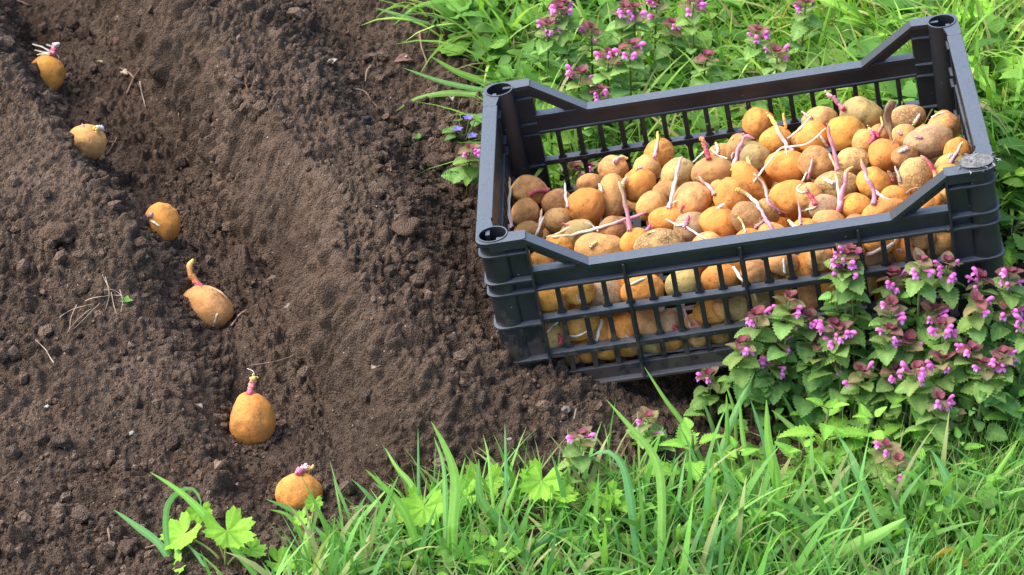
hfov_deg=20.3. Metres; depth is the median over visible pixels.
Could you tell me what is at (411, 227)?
soil clod
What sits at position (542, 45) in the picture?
dead nettle
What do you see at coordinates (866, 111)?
potato
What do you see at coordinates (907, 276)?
potato
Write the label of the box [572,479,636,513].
cranesbill
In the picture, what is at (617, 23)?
dead nettle
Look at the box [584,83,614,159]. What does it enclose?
dead nettle
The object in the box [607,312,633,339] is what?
potato
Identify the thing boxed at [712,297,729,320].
potato
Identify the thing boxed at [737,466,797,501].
stinging nettle
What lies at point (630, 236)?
potato
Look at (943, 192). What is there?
potato
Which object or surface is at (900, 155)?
potato
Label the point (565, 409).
pebble
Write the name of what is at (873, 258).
potato
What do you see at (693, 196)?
potato
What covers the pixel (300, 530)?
grass tuft
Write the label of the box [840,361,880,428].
dead nettle
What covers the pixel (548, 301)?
potato
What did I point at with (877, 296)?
potato
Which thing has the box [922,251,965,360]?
dead nettle
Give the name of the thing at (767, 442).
grass tuft
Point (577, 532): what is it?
stinging nettle
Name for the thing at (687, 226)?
potato
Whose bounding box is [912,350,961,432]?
dead nettle
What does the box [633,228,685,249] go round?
potato
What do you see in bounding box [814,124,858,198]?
potato
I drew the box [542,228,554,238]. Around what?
potato
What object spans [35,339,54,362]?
root
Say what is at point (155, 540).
grass tuft
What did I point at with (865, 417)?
stinging nettle
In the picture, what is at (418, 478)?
grass tuft
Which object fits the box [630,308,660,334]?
potato
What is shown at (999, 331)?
dead nettle
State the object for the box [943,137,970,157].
potato
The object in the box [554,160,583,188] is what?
dead nettle
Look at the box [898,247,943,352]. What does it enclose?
dead nettle
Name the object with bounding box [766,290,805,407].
dead nettle
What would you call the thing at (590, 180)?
potato
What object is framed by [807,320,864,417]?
dead nettle
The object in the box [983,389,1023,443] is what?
stinging nettle
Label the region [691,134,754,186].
potato
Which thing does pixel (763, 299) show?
potato
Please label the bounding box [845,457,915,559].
grass tuft
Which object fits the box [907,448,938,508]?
stinging nettle
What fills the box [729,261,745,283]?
potato
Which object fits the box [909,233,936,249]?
potato
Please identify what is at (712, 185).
potato sprout
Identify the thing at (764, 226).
potato
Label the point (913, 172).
potato
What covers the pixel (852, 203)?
potato
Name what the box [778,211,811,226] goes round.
potato
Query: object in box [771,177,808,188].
potato
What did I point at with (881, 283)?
potato
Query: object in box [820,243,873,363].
dead nettle
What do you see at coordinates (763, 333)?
dead nettle
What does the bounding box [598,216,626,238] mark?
potato
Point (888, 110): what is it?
potato sprout
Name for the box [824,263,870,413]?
dead nettle
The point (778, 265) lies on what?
potato
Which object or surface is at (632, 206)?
potato
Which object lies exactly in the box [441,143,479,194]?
dead nettle
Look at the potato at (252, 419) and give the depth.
3.37 m
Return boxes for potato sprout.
[699,176,720,204]
[883,99,896,140]
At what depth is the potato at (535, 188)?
3.61 m
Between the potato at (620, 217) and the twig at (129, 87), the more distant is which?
the twig at (129, 87)
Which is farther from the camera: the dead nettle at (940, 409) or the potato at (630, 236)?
the potato at (630, 236)
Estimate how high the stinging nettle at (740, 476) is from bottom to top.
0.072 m
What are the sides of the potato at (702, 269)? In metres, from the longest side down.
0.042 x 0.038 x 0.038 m
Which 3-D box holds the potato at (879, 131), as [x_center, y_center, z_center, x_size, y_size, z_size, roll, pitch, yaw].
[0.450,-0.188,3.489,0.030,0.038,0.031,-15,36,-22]
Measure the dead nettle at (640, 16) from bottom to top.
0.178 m
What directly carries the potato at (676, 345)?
in the vegetable crate
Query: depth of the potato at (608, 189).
3.53 m
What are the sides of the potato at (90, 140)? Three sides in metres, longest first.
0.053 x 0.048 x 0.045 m
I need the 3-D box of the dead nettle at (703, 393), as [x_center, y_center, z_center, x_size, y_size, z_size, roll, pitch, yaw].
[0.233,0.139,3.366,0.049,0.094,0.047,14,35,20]
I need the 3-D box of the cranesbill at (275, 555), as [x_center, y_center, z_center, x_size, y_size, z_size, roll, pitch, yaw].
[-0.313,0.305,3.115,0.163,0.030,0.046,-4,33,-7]
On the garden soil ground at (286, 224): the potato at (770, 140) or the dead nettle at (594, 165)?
the dead nettle at (594, 165)
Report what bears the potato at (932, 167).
in the vegetable crate
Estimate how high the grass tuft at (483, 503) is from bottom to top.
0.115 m
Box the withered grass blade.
[929,546,971,572]
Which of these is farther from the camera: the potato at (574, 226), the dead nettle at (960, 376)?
the potato at (574, 226)
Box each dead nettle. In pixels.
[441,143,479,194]
[523,17,567,84]
[540,0,579,83]
[544,2,593,89]
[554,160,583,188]
[558,426,604,510]
[560,64,596,161]
[569,20,606,86]
[574,161,598,180]
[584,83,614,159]
[590,47,629,125]
[605,0,642,81]
[610,37,649,126]
[617,2,653,89]
[626,406,675,451]
[634,0,671,73]
[652,17,689,91]
[671,0,707,86]
[683,366,730,420]
[690,49,724,120]
[716,334,769,430]
[726,305,776,425]
[731,24,772,76]
[746,355,791,426]
[751,42,807,117]
[754,329,806,422]
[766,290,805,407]
[783,308,833,417]
[788,0,823,70]
[790,334,827,425]
[796,243,865,366]
[798,316,851,404]
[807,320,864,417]
[812,360,850,424]
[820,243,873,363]
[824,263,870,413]
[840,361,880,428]
[854,293,907,415]
[854,321,910,423]
[854,363,909,427]
[860,437,900,487]
[868,265,922,353]
[875,447,913,502]
[883,360,938,446]
[884,329,925,410]
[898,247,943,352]
[900,300,952,365]
[905,387,958,466]
[910,316,961,407]
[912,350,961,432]
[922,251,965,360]
[930,407,969,462]
[933,289,994,396]
[943,340,983,409]
[950,266,997,383]
[953,356,1007,449]
[970,345,1022,422]
[981,266,1023,391]
[982,298,1023,392]
[1004,314,1023,397]
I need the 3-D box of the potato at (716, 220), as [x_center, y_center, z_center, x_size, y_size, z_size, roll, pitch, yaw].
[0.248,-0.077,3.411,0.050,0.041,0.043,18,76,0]
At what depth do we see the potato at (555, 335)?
3.38 m
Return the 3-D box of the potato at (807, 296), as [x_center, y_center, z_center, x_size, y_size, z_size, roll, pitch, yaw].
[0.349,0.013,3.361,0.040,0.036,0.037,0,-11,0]
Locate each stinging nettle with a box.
[468,535,525,565]
[556,511,641,546]
[639,417,741,483]
[680,468,739,506]
[712,435,763,484]
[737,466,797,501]
[774,438,831,492]
[778,397,873,480]
[806,427,877,478]
[835,403,904,459]
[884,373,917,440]
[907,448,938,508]
[924,426,997,474]
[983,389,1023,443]
[991,307,1023,359]
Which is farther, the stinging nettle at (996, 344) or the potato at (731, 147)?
the potato at (731, 147)
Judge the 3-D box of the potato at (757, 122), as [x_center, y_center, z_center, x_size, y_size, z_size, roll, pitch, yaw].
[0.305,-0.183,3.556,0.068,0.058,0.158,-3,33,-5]
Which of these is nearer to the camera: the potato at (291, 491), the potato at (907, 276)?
the potato at (291, 491)
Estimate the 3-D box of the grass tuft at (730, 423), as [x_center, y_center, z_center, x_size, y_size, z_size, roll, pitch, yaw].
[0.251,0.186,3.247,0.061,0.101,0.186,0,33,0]
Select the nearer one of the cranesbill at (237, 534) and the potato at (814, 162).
the cranesbill at (237, 534)
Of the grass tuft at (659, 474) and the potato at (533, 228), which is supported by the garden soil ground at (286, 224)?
the grass tuft at (659, 474)
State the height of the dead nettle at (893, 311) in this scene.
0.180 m
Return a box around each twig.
[107,528,110,540]
[119,67,140,94]
[419,32,427,64]
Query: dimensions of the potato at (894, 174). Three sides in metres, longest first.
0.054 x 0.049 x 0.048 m
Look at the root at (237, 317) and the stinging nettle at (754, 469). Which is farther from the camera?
the root at (237, 317)
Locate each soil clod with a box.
[38,221,75,243]
[47,433,72,447]
[117,538,140,556]
[280,322,287,334]
[388,130,410,146]
[390,217,422,241]
[423,152,445,170]
[459,217,475,230]
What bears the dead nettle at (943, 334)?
on the garden soil ground at (286, 224)
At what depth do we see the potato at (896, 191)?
3.34 m
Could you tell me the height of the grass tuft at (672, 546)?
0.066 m
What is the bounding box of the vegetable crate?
[475,14,1010,383]
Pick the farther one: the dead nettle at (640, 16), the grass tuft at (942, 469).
the dead nettle at (640, 16)
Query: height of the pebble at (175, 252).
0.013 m
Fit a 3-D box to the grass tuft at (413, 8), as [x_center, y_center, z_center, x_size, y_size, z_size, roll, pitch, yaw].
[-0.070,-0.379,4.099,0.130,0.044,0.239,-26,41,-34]
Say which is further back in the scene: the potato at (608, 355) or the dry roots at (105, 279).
the dry roots at (105, 279)
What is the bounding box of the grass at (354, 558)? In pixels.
[192,0,1023,574]
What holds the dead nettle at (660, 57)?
on the garden soil ground at (286, 224)
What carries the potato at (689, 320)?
in the vegetable crate
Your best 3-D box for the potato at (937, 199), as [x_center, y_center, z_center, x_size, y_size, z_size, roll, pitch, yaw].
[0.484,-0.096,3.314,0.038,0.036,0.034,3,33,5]
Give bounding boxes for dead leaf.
[393,53,412,62]
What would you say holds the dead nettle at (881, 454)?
on the garden soil ground at (286, 224)
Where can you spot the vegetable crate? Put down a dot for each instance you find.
(516, 124)
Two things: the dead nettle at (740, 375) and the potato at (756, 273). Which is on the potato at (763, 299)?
the potato at (756, 273)
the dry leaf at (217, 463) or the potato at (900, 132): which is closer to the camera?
the dry leaf at (217, 463)
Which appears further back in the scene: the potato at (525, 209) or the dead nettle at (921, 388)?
the potato at (525, 209)
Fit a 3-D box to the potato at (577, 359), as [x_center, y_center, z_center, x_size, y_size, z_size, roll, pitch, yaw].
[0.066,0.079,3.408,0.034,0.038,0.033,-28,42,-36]
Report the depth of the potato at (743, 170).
3.46 m
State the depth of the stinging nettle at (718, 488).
3.22 m
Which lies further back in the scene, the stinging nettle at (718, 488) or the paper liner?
the paper liner
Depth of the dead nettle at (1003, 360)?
3.25 m
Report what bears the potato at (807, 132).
on the potato
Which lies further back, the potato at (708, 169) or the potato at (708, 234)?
the potato at (708, 169)
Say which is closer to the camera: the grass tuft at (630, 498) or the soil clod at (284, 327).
the grass tuft at (630, 498)
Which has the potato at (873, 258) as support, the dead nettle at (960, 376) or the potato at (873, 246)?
the potato at (873, 246)
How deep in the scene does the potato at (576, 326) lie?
3.37 m
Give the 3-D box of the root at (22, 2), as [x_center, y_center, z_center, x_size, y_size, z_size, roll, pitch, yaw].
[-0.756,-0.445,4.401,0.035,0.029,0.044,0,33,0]
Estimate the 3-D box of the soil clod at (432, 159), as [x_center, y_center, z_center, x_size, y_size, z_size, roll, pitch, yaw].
[-0.101,-0.168,3.844,0.037,0.023,0.041,-21,39,-29]
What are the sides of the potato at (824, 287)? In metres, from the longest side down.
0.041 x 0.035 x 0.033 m
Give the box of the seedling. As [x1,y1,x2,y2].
[120,295,132,301]
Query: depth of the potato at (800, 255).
3.40 m
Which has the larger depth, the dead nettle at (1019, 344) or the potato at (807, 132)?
the potato at (807, 132)
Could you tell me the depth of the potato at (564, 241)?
3.45 m
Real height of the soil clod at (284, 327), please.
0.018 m
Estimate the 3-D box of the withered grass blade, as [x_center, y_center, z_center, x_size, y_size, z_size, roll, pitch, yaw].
[0.482,0.298,3.109,0.056,0.027,0.018,4,33,7]
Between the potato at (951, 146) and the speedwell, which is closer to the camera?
the potato at (951, 146)
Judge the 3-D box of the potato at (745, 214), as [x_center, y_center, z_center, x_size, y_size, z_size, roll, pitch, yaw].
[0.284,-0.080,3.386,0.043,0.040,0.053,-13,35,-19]
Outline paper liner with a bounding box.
[644,339,736,356]
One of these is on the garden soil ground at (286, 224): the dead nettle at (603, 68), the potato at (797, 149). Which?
the dead nettle at (603, 68)
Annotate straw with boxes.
[365,534,369,553]
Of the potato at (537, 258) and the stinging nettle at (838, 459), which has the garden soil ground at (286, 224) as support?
the stinging nettle at (838, 459)
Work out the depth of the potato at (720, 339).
3.38 m
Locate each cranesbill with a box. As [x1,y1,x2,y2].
[159,501,266,564]
[169,546,297,574]
[293,494,323,525]
[388,485,442,548]
[449,462,503,521]
[518,458,579,521]
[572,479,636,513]
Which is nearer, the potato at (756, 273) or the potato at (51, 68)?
the potato at (756, 273)
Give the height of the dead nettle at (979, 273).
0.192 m
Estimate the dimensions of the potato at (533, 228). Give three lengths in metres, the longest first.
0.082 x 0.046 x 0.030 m
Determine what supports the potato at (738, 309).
on the potato
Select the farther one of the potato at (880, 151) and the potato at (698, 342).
the potato at (880, 151)
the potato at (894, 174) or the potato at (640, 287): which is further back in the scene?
the potato at (894, 174)
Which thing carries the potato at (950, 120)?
on the potato
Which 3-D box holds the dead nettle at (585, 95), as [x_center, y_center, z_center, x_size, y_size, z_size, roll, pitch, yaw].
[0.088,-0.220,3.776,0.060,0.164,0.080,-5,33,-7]
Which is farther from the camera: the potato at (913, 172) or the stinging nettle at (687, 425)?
the potato at (913, 172)
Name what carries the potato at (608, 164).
on the potato at (632, 206)
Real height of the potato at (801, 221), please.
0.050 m
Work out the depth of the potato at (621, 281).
3.42 m
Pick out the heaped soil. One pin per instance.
(197, 325)
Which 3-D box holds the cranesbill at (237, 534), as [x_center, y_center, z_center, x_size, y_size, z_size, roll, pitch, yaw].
[-0.331,0.275,3.117,0.123,0.078,0.068,9,34,14]
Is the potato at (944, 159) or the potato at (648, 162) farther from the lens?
the potato at (648, 162)
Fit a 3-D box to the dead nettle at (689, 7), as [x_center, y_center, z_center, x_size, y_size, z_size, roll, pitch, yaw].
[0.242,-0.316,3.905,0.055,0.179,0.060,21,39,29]
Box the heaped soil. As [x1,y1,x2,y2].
[23,57,331,515]
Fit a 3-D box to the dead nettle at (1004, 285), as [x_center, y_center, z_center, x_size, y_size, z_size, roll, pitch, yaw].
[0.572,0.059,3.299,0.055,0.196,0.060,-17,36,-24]
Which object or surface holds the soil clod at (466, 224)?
on the garden soil ground at (286, 224)
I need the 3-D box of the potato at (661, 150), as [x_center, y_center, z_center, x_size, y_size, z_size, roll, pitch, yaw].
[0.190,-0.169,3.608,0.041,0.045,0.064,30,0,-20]
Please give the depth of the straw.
3.13 m
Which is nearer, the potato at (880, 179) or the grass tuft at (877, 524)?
the grass tuft at (877, 524)
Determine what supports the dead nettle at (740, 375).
on the garden soil ground at (286, 224)
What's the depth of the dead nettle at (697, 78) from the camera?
3.83 m
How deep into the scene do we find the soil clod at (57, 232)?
3.59 m
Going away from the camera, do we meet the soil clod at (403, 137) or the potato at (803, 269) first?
the potato at (803, 269)
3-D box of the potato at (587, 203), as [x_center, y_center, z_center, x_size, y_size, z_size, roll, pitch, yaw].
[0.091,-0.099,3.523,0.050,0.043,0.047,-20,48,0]
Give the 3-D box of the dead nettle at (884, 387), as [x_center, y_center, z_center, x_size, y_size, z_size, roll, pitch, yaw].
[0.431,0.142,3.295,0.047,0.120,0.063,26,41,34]
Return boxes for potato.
[32,42,64,91]
[70,123,106,159]
[145,202,180,240]
[183,259,233,326]
[229,368,275,444]
[275,463,322,508]
[507,177,543,237]
[511,175,549,203]
[511,197,539,224]
[531,252,553,264]
[538,289,570,313]
[541,183,569,212]
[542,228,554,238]
[543,208,571,232]
[546,190,667,237]
[546,234,573,261]
[546,322,586,347]
[547,298,599,341]
[548,219,598,246]
[560,283,594,305]
[565,188,604,223]
[565,341,579,365]
[574,232,621,255]
[576,173,601,189]
[577,341,592,363]
[585,315,608,354]
[588,280,622,306]
[597,350,615,359]
[598,155,628,178]
[598,173,626,217]
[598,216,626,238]
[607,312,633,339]
[616,216,634,230]
[617,274,658,285]
[618,181,651,250]
[619,348,635,356]
[620,275,664,301]
[624,167,656,202]
[627,200,636,213]
[628,346,643,354]
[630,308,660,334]
[633,154,660,179]
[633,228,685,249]
[642,344,657,353]
[644,131,674,168]
[648,156,683,229]
[652,180,677,201]
[656,342,670,353]
[660,308,679,331]
[661,157,693,187]
[665,269,700,304]
[666,212,706,241]
[669,340,682,350]
[673,182,712,212]
[683,309,698,344]
[688,323,710,347]
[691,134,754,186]
[693,142,730,161]
[693,231,719,240]
[693,299,723,324]
[699,203,737,236]
[699,267,707,276]
[701,264,756,301]
[711,333,728,343]
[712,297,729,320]
[713,177,772,229]
[725,134,749,161]
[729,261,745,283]
[729,295,748,321]
[730,201,767,231]
[731,128,825,201]
[732,107,793,150]
[736,228,757,234]
[738,141,787,215]
[740,259,771,282]
[751,293,770,315]
[754,198,779,228]
[757,222,784,231]
[759,113,810,153]
[761,273,785,294]
[762,174,772,190]
[764,150,805,182]
[768,180,816,217]
[768,254,798,275]
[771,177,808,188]
[774,288,794,312]
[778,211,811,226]
[787,201,816,225]
[791,135,802,151]
[795,121,829,150]
[795,182,822,211]
[795,257,822,286]
[796,145,834,192]
[797,252,833,272]
[797,285,823,309]
[801,106,837,127]
[804,173,839,217]
[805,249,832,271]
[812,210,844,222]
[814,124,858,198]
[820,282,848,300]
[824,90,883,128]
[827,116,865,150]
[832,244,865,260]
[836,166,870,217]
[838,147,870,173]
[847,213,863,217]
[852,125,875,151]
[855,261,885,293]
[856,166,894,199]
[860,159,902,215]
[864,238,901,276]
[864,240,894,253]
[867,276,877,296]
[868,137,899,172]
[872,117,889,139]
[874,290,904,300]
[879,185,919,200]
[889,124,915,145]
[890,272,908,289]
[891,105,926,127]
[891,145,918,167]
[891,238,925,261]
[892,172,897,185]
[894,157,932,194]
[903,123,953,158]
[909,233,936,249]
[920,155,954,176]
[921,192,944,207]
[926,232,952,256]
[928,110,961,137]
[934,141,963,169]
[940,188,946,203]
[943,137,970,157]
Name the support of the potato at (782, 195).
on the potato
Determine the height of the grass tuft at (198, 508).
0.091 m
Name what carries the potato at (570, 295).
on the potato at (576, 326)
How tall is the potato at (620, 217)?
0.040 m
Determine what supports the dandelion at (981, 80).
on the garden soil ground at (286, 224)
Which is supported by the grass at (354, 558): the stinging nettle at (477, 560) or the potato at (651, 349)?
the stinging nettle at (477, 560)
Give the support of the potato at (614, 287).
in the vegetable crate
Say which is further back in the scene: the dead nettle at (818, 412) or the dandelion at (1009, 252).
the dandelion at (1009, 252)
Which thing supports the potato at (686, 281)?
in the vegetable crate
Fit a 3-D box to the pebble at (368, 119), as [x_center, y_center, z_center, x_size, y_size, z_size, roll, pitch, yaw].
[-0.198,-0.227,3.875,0.015,0.014,0.020,12,35,18]
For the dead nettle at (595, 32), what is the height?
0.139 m
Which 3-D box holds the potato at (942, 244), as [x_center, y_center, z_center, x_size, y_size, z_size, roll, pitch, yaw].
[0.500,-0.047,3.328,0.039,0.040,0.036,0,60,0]
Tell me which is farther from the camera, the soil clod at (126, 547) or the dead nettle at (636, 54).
the dead nettle at (636, 54)
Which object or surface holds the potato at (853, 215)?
on the potato at (864, 249)
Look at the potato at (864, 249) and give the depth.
3.32 m
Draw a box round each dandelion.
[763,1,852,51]
[967,49,1023,142]
[1000,207,1023,266]
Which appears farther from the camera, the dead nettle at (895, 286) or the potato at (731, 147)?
the potato at (731, 147)
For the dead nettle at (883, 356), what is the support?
on the garden soil ground at (286, 224)
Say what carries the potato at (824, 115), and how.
in the vegetable crate
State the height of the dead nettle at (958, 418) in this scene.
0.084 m
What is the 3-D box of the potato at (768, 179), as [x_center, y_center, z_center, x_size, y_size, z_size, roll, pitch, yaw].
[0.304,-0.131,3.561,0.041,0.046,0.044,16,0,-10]
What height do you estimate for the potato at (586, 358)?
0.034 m
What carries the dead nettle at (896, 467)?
on the garden soil ground at (286, 224)
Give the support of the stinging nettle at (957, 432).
on the grass at (354, 558)
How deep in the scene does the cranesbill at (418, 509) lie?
3.15 m
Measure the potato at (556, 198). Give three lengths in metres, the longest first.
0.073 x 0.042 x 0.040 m
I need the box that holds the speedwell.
[442,113,481,155]
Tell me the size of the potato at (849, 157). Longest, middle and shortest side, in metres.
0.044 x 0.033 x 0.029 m
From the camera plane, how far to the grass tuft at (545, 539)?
3.13 m
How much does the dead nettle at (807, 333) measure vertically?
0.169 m
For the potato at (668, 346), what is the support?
in the vegetable crate
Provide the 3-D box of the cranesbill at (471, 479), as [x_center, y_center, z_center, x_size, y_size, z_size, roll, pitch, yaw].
[-0.039,0.236,3.209,0.063,0.056,0.067,6,34,10]
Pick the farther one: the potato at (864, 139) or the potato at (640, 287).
the potato at (864, 139)
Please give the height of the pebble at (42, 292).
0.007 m
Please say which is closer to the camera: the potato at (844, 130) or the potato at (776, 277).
the potato at (776, 277)
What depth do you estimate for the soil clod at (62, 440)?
3.29 m
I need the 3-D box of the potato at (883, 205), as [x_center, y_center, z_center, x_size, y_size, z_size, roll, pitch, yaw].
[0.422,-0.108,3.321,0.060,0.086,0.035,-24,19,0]
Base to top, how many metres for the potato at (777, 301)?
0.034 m
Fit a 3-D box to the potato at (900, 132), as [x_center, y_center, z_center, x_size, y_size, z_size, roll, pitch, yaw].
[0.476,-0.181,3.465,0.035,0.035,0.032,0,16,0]
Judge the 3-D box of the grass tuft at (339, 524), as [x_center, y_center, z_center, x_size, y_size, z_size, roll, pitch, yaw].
[-0.171,0.261,3.170,0.084,0.068,0.135,0,33,0]
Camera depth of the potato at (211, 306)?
3.59 m
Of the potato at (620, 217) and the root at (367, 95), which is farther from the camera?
the root at (367, 95)
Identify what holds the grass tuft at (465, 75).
on the garden soil ground at (286, 224)
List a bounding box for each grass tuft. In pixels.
[115,510,169,556]
[150,472,256,574]
[163,487,200,561]
[266,499,341,574]
[320,462,391,570]
[365,448,422,564]
[377,0,508,74]
[396,57,490,110]
[417,435,441,540]
[431,421,464,569]
[475,430,519,542]
[526,470,578,569]
[555,450,641,572]
[607,368,703,564]
[668,518,776,574]
[703,372,754,506]
[738,394,809,531]
[796,488,905,571]
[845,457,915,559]
[901,451,980,531]
[976,444,1023,574]
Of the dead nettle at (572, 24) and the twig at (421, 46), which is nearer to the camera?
the dead nettle at (572, 24)
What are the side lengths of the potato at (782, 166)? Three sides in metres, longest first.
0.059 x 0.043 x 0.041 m
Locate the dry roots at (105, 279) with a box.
[59,274,128,332]
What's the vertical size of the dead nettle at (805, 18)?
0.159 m
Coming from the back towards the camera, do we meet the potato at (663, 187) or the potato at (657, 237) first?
the potato at (663, 187)
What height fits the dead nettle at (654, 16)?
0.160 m
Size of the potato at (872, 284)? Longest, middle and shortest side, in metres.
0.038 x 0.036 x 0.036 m
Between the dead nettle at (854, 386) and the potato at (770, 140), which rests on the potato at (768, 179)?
the potato at (770, 140)
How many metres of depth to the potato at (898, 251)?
3.32 m
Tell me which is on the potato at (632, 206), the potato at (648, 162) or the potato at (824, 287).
the potato at (648, 162)
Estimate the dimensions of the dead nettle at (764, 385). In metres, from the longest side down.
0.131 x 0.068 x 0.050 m
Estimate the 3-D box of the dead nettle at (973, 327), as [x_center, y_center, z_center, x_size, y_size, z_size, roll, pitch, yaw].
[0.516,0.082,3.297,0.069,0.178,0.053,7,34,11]
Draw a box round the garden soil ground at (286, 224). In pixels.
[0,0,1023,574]
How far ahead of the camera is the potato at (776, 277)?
3.35 m
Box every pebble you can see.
[39,289,45,295]
[168,246,177,256]
[360,115,371,124]
[561,405,570,412]
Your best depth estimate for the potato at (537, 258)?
3.44 m
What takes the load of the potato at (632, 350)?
in the vegetable crate
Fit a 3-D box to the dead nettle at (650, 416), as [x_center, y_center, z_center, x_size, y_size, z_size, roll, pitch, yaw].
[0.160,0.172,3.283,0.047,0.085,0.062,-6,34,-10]
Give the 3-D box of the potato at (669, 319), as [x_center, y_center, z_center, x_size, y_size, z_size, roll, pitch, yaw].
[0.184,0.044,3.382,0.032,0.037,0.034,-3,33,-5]
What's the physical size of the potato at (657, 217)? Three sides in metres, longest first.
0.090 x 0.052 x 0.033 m
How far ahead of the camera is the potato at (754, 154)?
3.50 m
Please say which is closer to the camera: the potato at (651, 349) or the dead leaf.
the potato at (651, 349)
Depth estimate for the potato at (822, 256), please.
3.32 m
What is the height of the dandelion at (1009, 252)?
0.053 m
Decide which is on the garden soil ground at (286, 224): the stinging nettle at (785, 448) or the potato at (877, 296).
the stinging nettle at (785, 448)
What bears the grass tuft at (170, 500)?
on the garden soil ground at (286, 224)
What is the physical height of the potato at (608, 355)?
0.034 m
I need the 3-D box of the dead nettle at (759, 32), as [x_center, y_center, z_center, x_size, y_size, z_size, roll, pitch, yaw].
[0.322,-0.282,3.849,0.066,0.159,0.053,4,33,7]
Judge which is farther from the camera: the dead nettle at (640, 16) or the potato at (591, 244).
the dead nettle at (640, 16)
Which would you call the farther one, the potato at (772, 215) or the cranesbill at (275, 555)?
the potato at (772, 215)
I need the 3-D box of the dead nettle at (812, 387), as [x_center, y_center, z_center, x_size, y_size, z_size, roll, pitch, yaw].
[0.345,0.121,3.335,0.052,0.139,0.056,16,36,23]
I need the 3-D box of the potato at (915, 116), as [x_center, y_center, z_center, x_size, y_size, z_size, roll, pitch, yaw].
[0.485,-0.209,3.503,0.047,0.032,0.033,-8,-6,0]
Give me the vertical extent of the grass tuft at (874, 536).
0.079 m
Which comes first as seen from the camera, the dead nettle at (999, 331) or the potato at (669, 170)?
the dead nettle at (999, 331)
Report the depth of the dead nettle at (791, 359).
3.32 m
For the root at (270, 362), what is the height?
0.011 m
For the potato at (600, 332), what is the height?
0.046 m
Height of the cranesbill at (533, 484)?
0.089 m
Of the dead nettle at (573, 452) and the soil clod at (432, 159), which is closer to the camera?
the dead nettle at (573, 452)
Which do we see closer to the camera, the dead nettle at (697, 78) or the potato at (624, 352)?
the potato at (624, 352)
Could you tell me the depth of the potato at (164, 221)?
3.73 m
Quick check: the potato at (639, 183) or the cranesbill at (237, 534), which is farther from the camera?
the potato at (639, 183)
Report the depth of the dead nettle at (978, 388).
3.25 m
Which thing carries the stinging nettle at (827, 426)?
on the garden soil ground at (286, 224)
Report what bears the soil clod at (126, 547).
on the garden soil ground at (286, 224)
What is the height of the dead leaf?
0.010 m
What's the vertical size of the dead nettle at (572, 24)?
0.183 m
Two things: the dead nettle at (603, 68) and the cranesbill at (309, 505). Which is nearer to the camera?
the cranesbill at (309, 505)
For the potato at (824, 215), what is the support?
in the vegetable crate
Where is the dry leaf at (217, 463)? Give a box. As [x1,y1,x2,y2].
[214,460,221,468]
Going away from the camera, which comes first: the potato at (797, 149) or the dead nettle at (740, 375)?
the dead nettle at (740, 375)
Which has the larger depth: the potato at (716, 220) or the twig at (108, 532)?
the potato at (716, 220)
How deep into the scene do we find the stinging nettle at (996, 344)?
3.31 m
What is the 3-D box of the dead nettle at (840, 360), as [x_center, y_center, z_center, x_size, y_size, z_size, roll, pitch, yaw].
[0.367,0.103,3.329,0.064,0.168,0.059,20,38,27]
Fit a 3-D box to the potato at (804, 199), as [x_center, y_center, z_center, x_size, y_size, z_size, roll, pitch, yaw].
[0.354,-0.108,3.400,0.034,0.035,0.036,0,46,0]
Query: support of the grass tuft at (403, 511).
on the garden soil ground at (286, 224)
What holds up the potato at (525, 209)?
on the potato
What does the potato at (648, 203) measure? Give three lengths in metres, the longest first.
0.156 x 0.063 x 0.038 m
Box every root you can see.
[14,0,30,5]
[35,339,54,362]
[230,309,248,326]
[251,354,293,366]
[353,88,380,108]
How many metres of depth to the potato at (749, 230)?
3.36 m
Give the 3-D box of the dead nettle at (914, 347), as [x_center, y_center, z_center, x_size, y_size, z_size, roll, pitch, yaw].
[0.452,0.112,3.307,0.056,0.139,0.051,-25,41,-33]
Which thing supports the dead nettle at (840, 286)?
on the garden soil ground at (286, 224)
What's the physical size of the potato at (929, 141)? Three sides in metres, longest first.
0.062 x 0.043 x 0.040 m
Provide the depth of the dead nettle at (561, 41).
3.87 m
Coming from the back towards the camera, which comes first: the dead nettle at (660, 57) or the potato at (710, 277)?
the dead nettle at (660, 57)
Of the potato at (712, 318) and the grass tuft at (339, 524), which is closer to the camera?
the grass tuft at (339, 524)
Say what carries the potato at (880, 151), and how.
on the potato
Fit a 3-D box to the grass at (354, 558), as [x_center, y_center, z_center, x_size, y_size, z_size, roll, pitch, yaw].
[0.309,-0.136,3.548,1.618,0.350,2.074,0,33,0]
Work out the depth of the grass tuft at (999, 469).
3.16 m
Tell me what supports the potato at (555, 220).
on the potato at (546, 232)
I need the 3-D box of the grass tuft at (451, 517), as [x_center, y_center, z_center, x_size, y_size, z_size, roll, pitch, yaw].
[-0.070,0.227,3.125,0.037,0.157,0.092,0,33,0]

